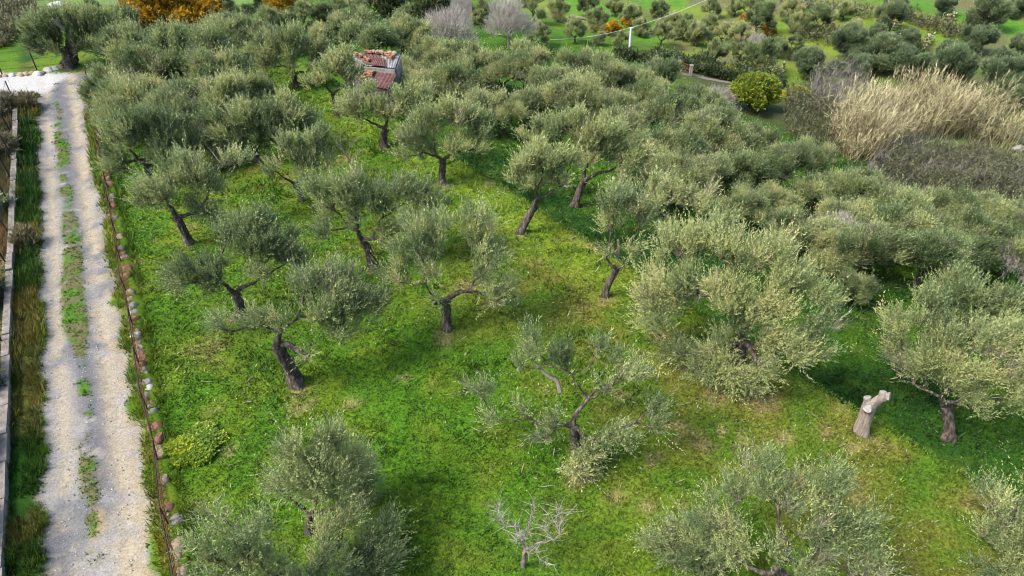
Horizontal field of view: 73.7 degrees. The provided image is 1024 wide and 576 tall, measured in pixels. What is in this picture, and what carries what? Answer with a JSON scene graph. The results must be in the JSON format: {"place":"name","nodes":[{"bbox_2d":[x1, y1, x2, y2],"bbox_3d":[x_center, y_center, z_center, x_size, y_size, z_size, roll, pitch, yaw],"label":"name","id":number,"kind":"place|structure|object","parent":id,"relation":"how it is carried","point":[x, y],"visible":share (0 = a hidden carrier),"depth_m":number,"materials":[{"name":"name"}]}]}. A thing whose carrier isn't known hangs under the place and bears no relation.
{"place":"outdoors","nodes":[
{"label":"outdoors","id":0,"kind":"place"},
{"bbox_2d":[0,68,192,575],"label":"dirt road","id":1,"kind":"structure","parent":0,"point":[69,401],"depth_m":23.04,"materials":[{"name":"grey gravel"}]},
{"bbox_2d":[0,0,1023,575],"bbox_3d":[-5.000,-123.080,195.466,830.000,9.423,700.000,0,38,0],"label":"ground","id":2,"kind":"structure","parent":0,"point":[768,116],"depth_m":23.50,"materials":[{"name":"green plant"}]},
{"bbox_2d":[0,91,19,575],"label":"wall","id":3,"kind":"structure","parent":2,"relation":"on","point":[5,414],"depth_m":23.41,"materials":[{"name":"stone"}]},
{"bbox_2d":[0,0,40,45],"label":"brown scrub","id":4,"kind":"object","parent":2,"relation":"on","point":[12,7],"visible":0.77,"depth_m":53.36,"materials":[{"name":"plant"}]},
{"bbox_2d":[8,0,141,70],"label":"olive tree","id":5,"kind":"object","parent":2,"relation":"on","point":[39,37],"visible":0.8,"depth_m":46.09,"materials":[{"name":"green plant"}]},
{"bbox_2d":[71,53,129,104],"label":"olive tree","id":6,"kind":"object","parent":2,"relation":"on","point":[97,70],"visible":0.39,"depth_m":39.27,"materials":[{"name":"green plant"}]},
{"bbox_2d":[0,81,201,575],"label":"verge grass","id":7,"kind":"structure","parent":2,"relation":"on","point":[27,191],"depth_m":24.76,"materials":[{"name":"green plant"}]},
{"bbox_2d":[80,83,139,129],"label":"olive tree","id":8,"kind":"object","parent":2,"relation":"on","point":[99,110],"visible":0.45,"depth_m":36.42,"materials":[{"name":"green plant"}]},
{"bbox_2d":[86,11,148,77],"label":"olive tree","id":9,"kind":"object","parent":2,"relation":"on","point":[114,34],"visible":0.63,"depth_m":42.65,"materials":[{"name":"green plant"}]},
{"bbox_2d":[88,63,166,107],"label":"olive tree","id":10,"kind":"object","parent":2,"relation":"on","point":[128,85],"visible":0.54,"depth_m":37.27,"materials":[{"name":"green plant"}]},
{"bbox_2d":[83,67,176,575],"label":"stone border","id":11,"kind":"object","parent":2,"relation":"on","point":[155,456],"visible":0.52,"depth_m":22.28,"materials":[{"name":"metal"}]},
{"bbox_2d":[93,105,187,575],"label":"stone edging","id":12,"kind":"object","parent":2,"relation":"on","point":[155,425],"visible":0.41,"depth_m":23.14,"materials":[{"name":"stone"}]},
{"bbox_2d":[106,10,211,83],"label":"olive tree","id":13,"kind":"object","parent":2,"relation":"on","point":[155,56],"visible":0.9,"depth_m":39.51,"materials":[{"name":"green plant"}]},
{"bbox_2d":[88,86,240,182],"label":"olive tree","id":14,"kind":"object","parent":2,"relation":"on","point":[129,127],"visible":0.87,"depth_m":32.64,"materials":[{"name":"green plant"}]},
{"bbox_2d":[109,0,225,38],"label":"orange tree","id":15,"kind":"object","parent":2,"relation":"on","point":[184,9],"visible":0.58,"depth_m":50.98,"materials":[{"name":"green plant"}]},
{"bbox_2d":[135,70,204,142],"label":"olive tree","id":16,"kind":"object","parent":2,"relation":"on","point":[170,91],"visible":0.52,"depth_m":36.37,"materials":[{"name":"green plant"}]},
{"bbox_2d":[114,130,259,245],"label":"olive tree","id":17,"kind":"object","parent":2,"relation":"on","point":[154,191],"visible":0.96,"depth_m":28.35,"materials":[{"name":"green plant"}]},
{"bbox_2d":[161,420,229,468],"bbox_3d":[-9.689,4.853,20.988,1.739,0.345,1.894,27,45,31],"label":"bush","id":18,"kind":"object","parent":2,"relation":"on","point":[197,448],"visible":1,"depth_m":20.90,"materials":[{"name":"green plant"}]},
{"bbox_2d":[180,11,240,54],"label":"olive tree","id":19,"kind":"object","parent":2,"relation":"on","point":[209,35],"visible":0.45,"depth_m":42.94,"materials":[{"name":"green plant"}]},
{"bbox_2d":[167,35,256,108],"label":"olive tree","id":20,"kind":"object","parent":2,"relation":"on","point":[200,60],"visible":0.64,"depth_m":39.20,"materials":[{"name":"green plant"}]},
{"bbox_2d":[180,59,260,131],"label":"olive tree","id":21,"kind":"object","parent":2,"relation":"on","point":[213,89],"visible":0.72,"depth_m":36.59,"materials":[{"name":"green plant"}]},
{"bbox_2d":[193,5,252,50],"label":"olive tree","id":22,"kind":"object","parent":2,"relation":"on","point":[223,17],"visible":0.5,"depth_m":46.21,"materials":[{"name":"green plant"}]},
{"bbox_2d":[139,185,314,319],"bbox_3d":[-9.998,-0.853,24.650,6.276,5.162,2.661,-25,44,-29],"label":"olive tree","id":23,"kind":"object","parent":2,"relation":"on","point":[256,232],"visible":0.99,"depth_m":24.36,"materials":[{"name":"green plant"}]},
{"bbox_2d":[178,79,324,162],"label":"olive tree","id":24,"kind":"object","parent":2,"relation":"on","point":[270,115],"visible":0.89,"depth_m":34.67,"materials":[{"name":"green plant"}]},
{"bbox_2d":[240,16,336,88],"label":"olive tree","id":25,"kind":"object","parent":2,"relation":"on","point":[284,41],"visible":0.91,"depth_m":42.52,"materials":[{"name":"green plant"}]},
{"bbox_2d":[158,479,422,575],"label":"olive tree","id":26,"kind":"object","parent":2,"relation":"on","point":[357,561],"visible":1,"depth_m":15.53,"materials":[{"name":"green plant"}]},
{"bbox_2d":[187,240,399,390],"bbox_3d":[-6.585,0.979,21.966,6.504,5.506,2.968,-25,44,-29],"label":"olive tree","id":27,"kind":"object","parent":2,"relation":"on","point":[343,301],"visible":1,"depth_m":21.80,"materials":[{"name":"green plant"}]},
{"bbox_2d":[258,104,342,201],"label":"olive tree","id":28,"kind":"object","parent":2,"relation":"on","point":[317,134],"visible":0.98,"depth_m":31.59,"materials":[{"name":"green plant"}]},
{"bbox_2d":[249,399,395,537],"bbox_3d":[-4.986,4.761,17.480,3.634,4.901,3.467,0,38,0],"label":"olive tree","id":29,"kind":"object","parent":2,"relation":"on","point":[346,465],"visible":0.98,"depth_m":16.89,"materials":[{"name":"green plant"}]},
{"bbox_2d":[296,32,368,116],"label":"olive tree","id":30,"kind":"object","parent":2,"relation":"on","point":[334,61],"visible":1,"depth_m":39.17,"materials":[{"name":"green plant"}]},
{"bbox_2d":[327,11,409,51],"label":"olive tree","id":31,"kind":"object","parent":2,"relation":"on","point":[371,35],"visible":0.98,"depth_m":49.02,"materials":[{"name":"green plant"}]},
{"bbox_2d":[340,52,403,115],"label":"ruined shed","id":32,"kind":"structure","parent":2,"relation":"on","point":[388,71],"depth_m":43.55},
{"bbox_2d":[288,142,460,269],"bbox_3d":[-5.283,-2.960,27.175,6.834,5.379,2.944,-7,38,-9],"label":"olive tree","id":33,"kind":"object","parent":2,"relation":"on","point":[340,190],"visible":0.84,"depth_m":26.72,"materials":[{"name":"green plant"}]},
{"bbox_2d":[328,65,447,148],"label":"olive tree","id":34,"kind":"object","parent":2,"relation":"on","point":[378,105],"visible":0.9,"depth_m":35.86,"materials":[{"name":"green plant"}]},
{"bbox_2d":[376,8,439,54],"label":"olive tree","id":35,"kind":"object","parent":2,"relation":"on","point":[405,25],"visible":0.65,"depth_m":55.33,"materials":[{"name":"green plant"}]},
{"bbox_2d":[408,28,456,70],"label":"olive tree","id":36,"kind":"object","parent":2,"relation":"on","point":[432,47],"visible":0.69,"depth_m":50.23,"materials":[{"name":"green plant"}]},
{"bbox_2d":[359,187,526,332],"bbox_3d":[-2.319,-0.839,23.876,6.152,6.038,2.711,0,38,0],"label":"olive tree","id":37,"kind":"object","parent":2,"relation":"on","point":[420,233],"visible":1,"depth_m":23.41,"materials":[{"name":"green plant"}]},
{"bbox_2d":[382,82,506,185],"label":"olive tree","id":38,"kind":"object","parent":2,"relation":"on","point":[421,119],"visible":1,"depth_m":32.42,"materials":[{"name":"green plant"}]},
{"bbox_2d":[419,48,483,113],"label":"olive tree","id":39,"kind":"object","parent":2,"relation":"on","point":[447,74],"visible":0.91,"depth_m":42.66,"materials":[{"name":"green plant"}]},
{"bbox_2d":[421,2,482,43],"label":"leafless tree","id":40,"kind":"object","parent":2,"relation":"on","point":[447,25],"visible":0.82,"depth_m":59.59,"materials":[{"name":"grey plant"}]},
{"bbox_2d":[444,32,498,89],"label":"olive tree","id":41,"kind":"object","parent":2,"relation":"on","point":[480,56],"visible":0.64,"depth_m":49.60,"materials":[{"name":"green plant"}]},
{"bbox_2d":[455,79,513,123],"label":"olive tree","id":42,"kind":"object","parent":2,"relation":"on","point":[494,100],"visible":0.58,"depth_m":40.85,"materials":[{"name":"green plant"}]},
{"bbox_2d":[477,47,527,93],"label":"olive tree","id":43,"kind":"object","parent":2,"relation":"on","point":[496,70],"visible":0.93,"depth_m":48.92,"materials":[{"name":"green plant"}]},
{"bbox_2d":[482,0,539,48],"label":"leafless tree","id":44,"kind":"object","parent":2,"relation":"on","point":[512,21],"visible":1,"depth_m":64.48,"materials":[{"name":"grey plant"}]},
{"bbox_2d":[5,134,1023,575],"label":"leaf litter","id":45,"kind":"object","parent":2,"relation":"on","point":[593,370],"visible":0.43,"depth_m":23.79,"materials":[{"name":"brown plant"}]},
{"bbox_2d":[501,80,552,127],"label":"olive tree","id":46,"kind":"object","parent":2,"relation":"on","point":[531,96],"visible":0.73,"depth_m":44.58,"materials":[{"name":"green plant"}]},
{"bbox_2d":[499,31,557,91],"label":"olive tree","id":47,"kind":"object","parent":2,"relation":"on","point":[527,55],"visible":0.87,"depth_m":49.02,"materials":[{"name":"green plant"}]},
{"bbox_2d":[482,488,586,573],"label":"dead tree","id":48,"kind":"object","parent":2,"relation":"on","point":[525,548],"visible":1,"depth_m":17.00,"materials":[{"name":"grey wood"}]},
{"bbox_2d":[502,127,588,234],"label":"olive tree","id":49,"kind":"object","parent":2,"relation":"on","point":[535,154],"visible":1,"depth_m":28.50,"materials":[{"name":"green plant"}]},
{"bbox_2d":[450,312,688,494],"bbox_3d":[1.548,3.609,19.604,6.902,5.857,3.289,5,38,7],"label":"olive tree","id":50,"kind":"object","parent":2,"relation":"on","point":[628,371],"visible":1,"depth_m":19.71,"materials":[{"name":"green plant"}]},
{"bbox_2d":[536,62,615,115],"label":"olive tree","id":51,"kind":"object","parent":2,"relation":"on","point":[578,85],"visible":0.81,"depth_m":43.93,"materials":[{"name":"green plant"}]},
{"bbox_2d":[510,95,667,207],"bbox_3d":[3.723,-6.621,34.075,7.718,6.220,3.631,0,38,0],"label":"olive tree","id":52,"kind":"object","parent":2,"relation":"on","point":[596,139],"visible":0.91,"depth_m":33.36,"materials":[{"name":"green plant"}]},
{"bbox_2d":[572,41,635,87],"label":"olive tree","id":53,"kind":"object","parent":2,"relation":"on","point":[607,64],"visible":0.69,"depth_m":49.45,"materials":[{"name":"green plant"}]},
{"bbox_2d":[584,83,642,121],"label":"olive tree","id":54,"kind":"object","parent":2,"relation":"on","point":[617,97],"visible":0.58,"depth_m":43.47,"materials":[{"name":"green plant"}]},
{"bbox_2d":[596,100,653,152],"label":"olive tree","id":55,"kind":"object","parent":2,"relation":"on","point":[642,116],"visible":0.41,"depth_m":41.49,"materials":[{"name":"green plant"}]},
{"bbox_2d":[580,155,679,298],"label":"olive tree","id":56,"kind":"object","parent":2,"relation":"on","point":[645,210],"visible":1,"depth_m":24.63,"materials":[{"name":"green plant"}]},
{"bbox_2d":[619,62,673,107],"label":"olive tree","id":57,"kind":"object","parent":2,"relation":"on","point":[644,79],"visible":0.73,"depth_m":48.47,"materials":[{"name":"green plant"}]},
{"bbox_2d":[633,54,685,86],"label":"olive tree","id":58,"kind":"object","parent":2,"relation":"on","point":[671,68],"visible":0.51,"depth_m":54.54,"materials":[{"name":"green plant"}]},
{"bbox_2d":[633,79,696,132],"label":"olive tree","id":59,"kind":"object","parent":2,"relation":"on","point":[664,106],"visible":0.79,"depth_m":44.12,"materials":[{"name":"green plant"}]},
{"bbox_2d":[639,148,705,205],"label":"olive tree","id":60,"kind":"object","parent":2,"relation":"on","point":[680,162],"visible":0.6,"depth_m":36.39,"materials":[{"name":"green plant"}]},
{"bbox_2d":[601,156,751,256],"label":"olive tree","id":61,"kind":"object","parent":2,"relation":"on","point":[692,196],"visible":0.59,"depth_m":30.21,"materials":[{"name":"green plant"}]},
{"bbox_2d":[644,118,718,160],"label":"olive tree","id":62,"kind":"object","parent":2,"relation":"on","point":[686,137],"visible":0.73,"depth_m":38.88,"materials":[{"name":"green plant"}]},
{"bbox_2d":[612,43,787,88],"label":"hedgerow","id":63,"kind":"object","parent":2,"relation":"on","point":[707,64],"visible":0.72,"depth_m":68.26,"materials":[{"name":"green plant"}]},
{"bbox_2d":[673,98,741,154],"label":"olive tree","id":64,"kind":"object","parent":2,"relation":"on","point":[704,117],"visible":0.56,"depth_m":42.78,"materials":[{"name":"green plant"}]},
{"bbox_2d":[684,145,736,194],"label":"olive tree","id":65,"kind":"object","parent":2,"relation":"on","point":[717,161],"visible":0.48,"depth_m":37.00,"materials":[{"name":"green plant"}]},
{"bbox_2d":[707,108,762,155],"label":"olive tree","id":66,"kind":"object","parent":2,"relation":"on","point":[737,134],"visible":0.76,"depth_m":42.30,"materials":[{"name":"green plant"}]},
{"bbox_2d":[620,200,869,412],"bbox_3d":[6.844,0.669,21.644,8.086,6.493,4.519,17,41,21],"label":"olive tree","id":67,"kind":"object","parent":2,"relation":"on","point":[681,290],"visible":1,"depth_m":21.54,"materials":[{"name":"green plant"}]},
{"bbox_2d":[713,178,778,226],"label":"olive tree","id":68,"kind":"object","parent":2,"relation":"on","point":[750,197],"visible":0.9,"depth_m":35.26,"materials":[{"name":"green plant"}]},
{"bbox_2d":[715,143,779,190],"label":"olive tree","id":69,"kind":"object","parent":2,"relation":"on","point":[748,162],"visible":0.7,"depth_m":38.87,"materials":[{"name":"green plant"}]},
{"bbox_2d":[726,70,782,111],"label":"yellow shrub","id":70,"kind":"object","parent":2,"relation":"on","point":[756,90],"visible":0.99,"depth_m":56.44,"materials":[{"name":"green plant"}]},
{"bbox_2d":[740,34,784,72],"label":"olive tree","id":71,"kind":"object","parent":2,"relation":"on","point":[763,52],"visible":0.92,"depth_m":70.08,"materials":[{"name":"green plant"}]},
{"bbox_2d":[623,423,923,575],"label":"olive tree","id":72,"kind":"object","parent":2,"relation":"on","point":[842,528],"visible":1,"depth_m":16.05,"materials":[{"name":"green plant"}]},
{"bbox_2d":[757,175,808,215],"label":"olive tree","id":73,"kind":"object","parent":2,"relation":"on","point":[779,196],"visible":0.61,"depth_m":37.69,"materials":[{"name":"green plant"}]},
{"bbox_2d":[756,131,817,186],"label":"olive tree","id":74,"kind":"object","parent":2,"relation":"on","point":[794,156],"visible":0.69,"depth_m":40.46,"materials":[{"name":"green plant"}]},
{"bbox_2d":[759,199,830,257],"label":"olive tree","id":75,"kind":"object","parent":2,"relation":"on","point":[809,224],"visible":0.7,"depth_m":32.40,"materials":[{"name":"green plant"}]},
{"bbox_2d":[790,44,827,79],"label":"olive tree","id":76,"kind":"object","parent":2,"relation":"on","point":[804,59],"visible":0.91,"depth_m":69.43,"materials":[{"name":"green plant"}]},
{"bbox_2d":[793,132,839,176],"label":"olive tree","id":77,"kind":"object","parent":2,"relation":"on","point":[823,155],"visible":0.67,"depth_m":43.70,"materials":[{"name":"green plant"}]},
{"bbox_2d":[787,163,850,215],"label":"olive tree","id":78,"kind":"object","parent":2,"relation":"on","point":[812,185],"visible":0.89,"depth_m":38.26,"materials":[{"name":"green plant"}]},
{"bbox_2d":[780,75,876,165],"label":"brown scrub","id":79,"kind":"object","parent":2,"relation":"on","point":[807,105],"visible":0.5,"depth_m":56.08,"materials":[{"name":"plant"}]},
{"bbox_2d":[797,207,878,279],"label":"olive tree","id":80,"kind":"object","parent":2,"relation":"on","point":[822,243],"visible":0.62,"depth_m":31.91,"materials":[{"name":"green plant"}]},
{"bbox_2d":[807,51,873,111],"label":"grey brush","id":81,"kind":"object","parent":2,"relation":"on","point":[837,77],"visible":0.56,"depth_m":65.25,"materials":[{"name":"grey plant"}]},
{"bbox_2d":[810,191,884,224],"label":"olive tree","id":82,"kind":"object","parent":2,"relation":"on","point":[833,205],"visible":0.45,"depth_m":35.62,"materials":[{"name":"green plant"}]},
{"bbox_2d":[830,20,870,60],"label":"olive tree","id":83,"kind":"object","parent":2,"relation":"on","point":[848,37],"visible":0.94,"depth_m":71.50,"materials":[{"name":"green plant"}]},
{"bbox_2d":[826,261,888,308],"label":"olive tree","id":84,"kind":"object","parent":2,"relation":"on","point":[867,285],"visible":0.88,"depth_m":30.43,"materials":[{"name":"green plant"}]},
{"bbox_2d":[828,159,895,203],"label":"olive tree","id":85,"kind":"object","parent":2,"relation":"on","point":[862,181],"visible":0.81,"depth_m":37.64,"materials":[{"name":"green plant"}]},
{"bbox_2d":[853,390,890,438],"bbox_3d":[10.985,3.908,21.109,0.707,2.238,0.674,0,38,0],"label":"pruned stump","id":86,"kind":"object","parent":2,"relation":"on","point":[870,405],"visible":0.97,"depth_m":20.87,"materials":[{"name":"beige wood"}]},
{"bbox_2d":[827,209,922,275],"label":"olive tree","id":87,"kind":"object","parent":2,"relation":"on","point":[876,242],"visible":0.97,"depth_m":30.87,"materials":[{"name":"green plant"}]},
{"bbox_2d":[835,98,918,162],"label":"reed bed","id":88,"kind":"object","parent":2,"relation":"on","point":[876,139],"visible":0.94,"depth_m":50.61,"materials":[{"name":"beige plant"}]},
{"bbox_2d":[857,28,910,73],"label":"olive tree","id":89,"kind":"object","parent":2,"relation":"on","point":[879,47],"visible":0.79,"depth_m":69.98,"materials":[{"name":"green plant"}]},
{"bbox_2d":[859,174,955,264],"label":"olive tree","id":90,"kind":"object","parent":2,"relation":"on","point":[910,206],"visible":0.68,"depth_m":34.10,"materials":[{"name":"green plant"}]},
{"bbox_2d":[888,42,934,80],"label":"olive tree","id":91,"kind":"object","parent":2,"relation":"on","point":[905,56],"visible":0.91,"depth_m":68.20,"materials":[{"name":"green plant"}]},
{"bbox_2d":[824,59,1023,148],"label":"reed bed","id":92,"kind":"object","parent":2,"relation":"on","point":[953,107],"visible":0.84,"depth_m":58.06,"materials":[{"name":"beige plant"}]},
{"bbox_2d":[892,220,983,286],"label":"olive tree","id":93,"kind":"object","parent":2,"relation":"on","point":[937,248],"visible":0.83,"depth_m":30.58,"materials":[{"name":"green plant"}]},
{"bbox_2d":[866,128,1023,202],"bbox_3d":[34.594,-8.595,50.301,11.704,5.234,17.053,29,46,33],"label":"brown scrub","id":94,"kind":"object","parent":2,"relation":"on","point":[935,174],"visible":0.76,"depth_m":48.29,"materials":[{"name":"plant"}]},
{"bbox_2d":[867,272,1023,443],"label":"olive tree","id":95,"kind":"object","parent":2,"relation":"on","point":[950,338],"visible":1,"depth_m":21.83,"materials":[{"name":"green plant"}]},
{"bbox_2d":[923,41,982,87],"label":"olive tree","id":96,"kind":"object","parent":2,"relation":"on","point":[960,59],"visible":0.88,"depth_m":65.33,"materials":[{"name":"green plant"}]},
{"bbox_2d":[929,179,995,215],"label":"olive tree","id":97,"kind":"object","parent":2,"relation":"on","point":[961,193],"visible":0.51,"depth_m":38.66,"materials":[{"name":"green plant"}]},
{"bbox_2d":[911,247,1023,351],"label":"olive tree","id":98,"kind":"object","parent":2,"relation":"on","point":[966,284],"visible":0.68,"depth_m":27.56,"materials":[{"name":"green plant"}]},
{"bbox_2d":[946,208,1009,276],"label":"olive tree","id":99,"kind":"object","parent":2,"relation":"on","point":[990,253],"visible":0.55,"depth_m":33.06,"materials":[{"name":"green plant"}]},
{"bbox_2d":[944,196,1015,251],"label":"olive tree","id":100,"kind":"object","parent":2,"relation":"on","point":[999,227],"visible":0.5,"depth_m":33.92,"materials":[{"name":"green plant"}]},
{"bbox_2d":[959,22,1003,55],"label":"olive tree","id":101,"kind":"object","parent":2,"relation":"on","point":[978,37],"visible":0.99,"depth_m":71.11,"materials":[{"name":"green plant"}]},
{"bbox_2d":[950,444,1023,575],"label":"olive tree","id":102,"kind":"object","parent":2,"relation":"on","point":[1008,544],"visible":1,"depth_m":17.46,"materials":[{"name":"green plant"}]},
{"bbox_2d":[961,0,1016,26],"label":"olive tree","id":103,"kind":"object","parent":2,"relation":"on","point":[987,12],"visible":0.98,"depth_m":74.81,"materials":[{"name":"green plant"}]},
{"bbox_2d":[981,52,1023,100],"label":"olive tree","id":104,"kind":"object","parent":2,"relation":"on","point":[1000,67],"visible":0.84,"depth_m":62.88,"materials":[{"name":"green plant"}]},
{"bbox_2d":[903,3,970,42],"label":"brown scrub","id":105,"kind":"object","parent":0,"point":[949,27],"visible":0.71,"depth_m":78.09,"materials":[{"name":"plant"}]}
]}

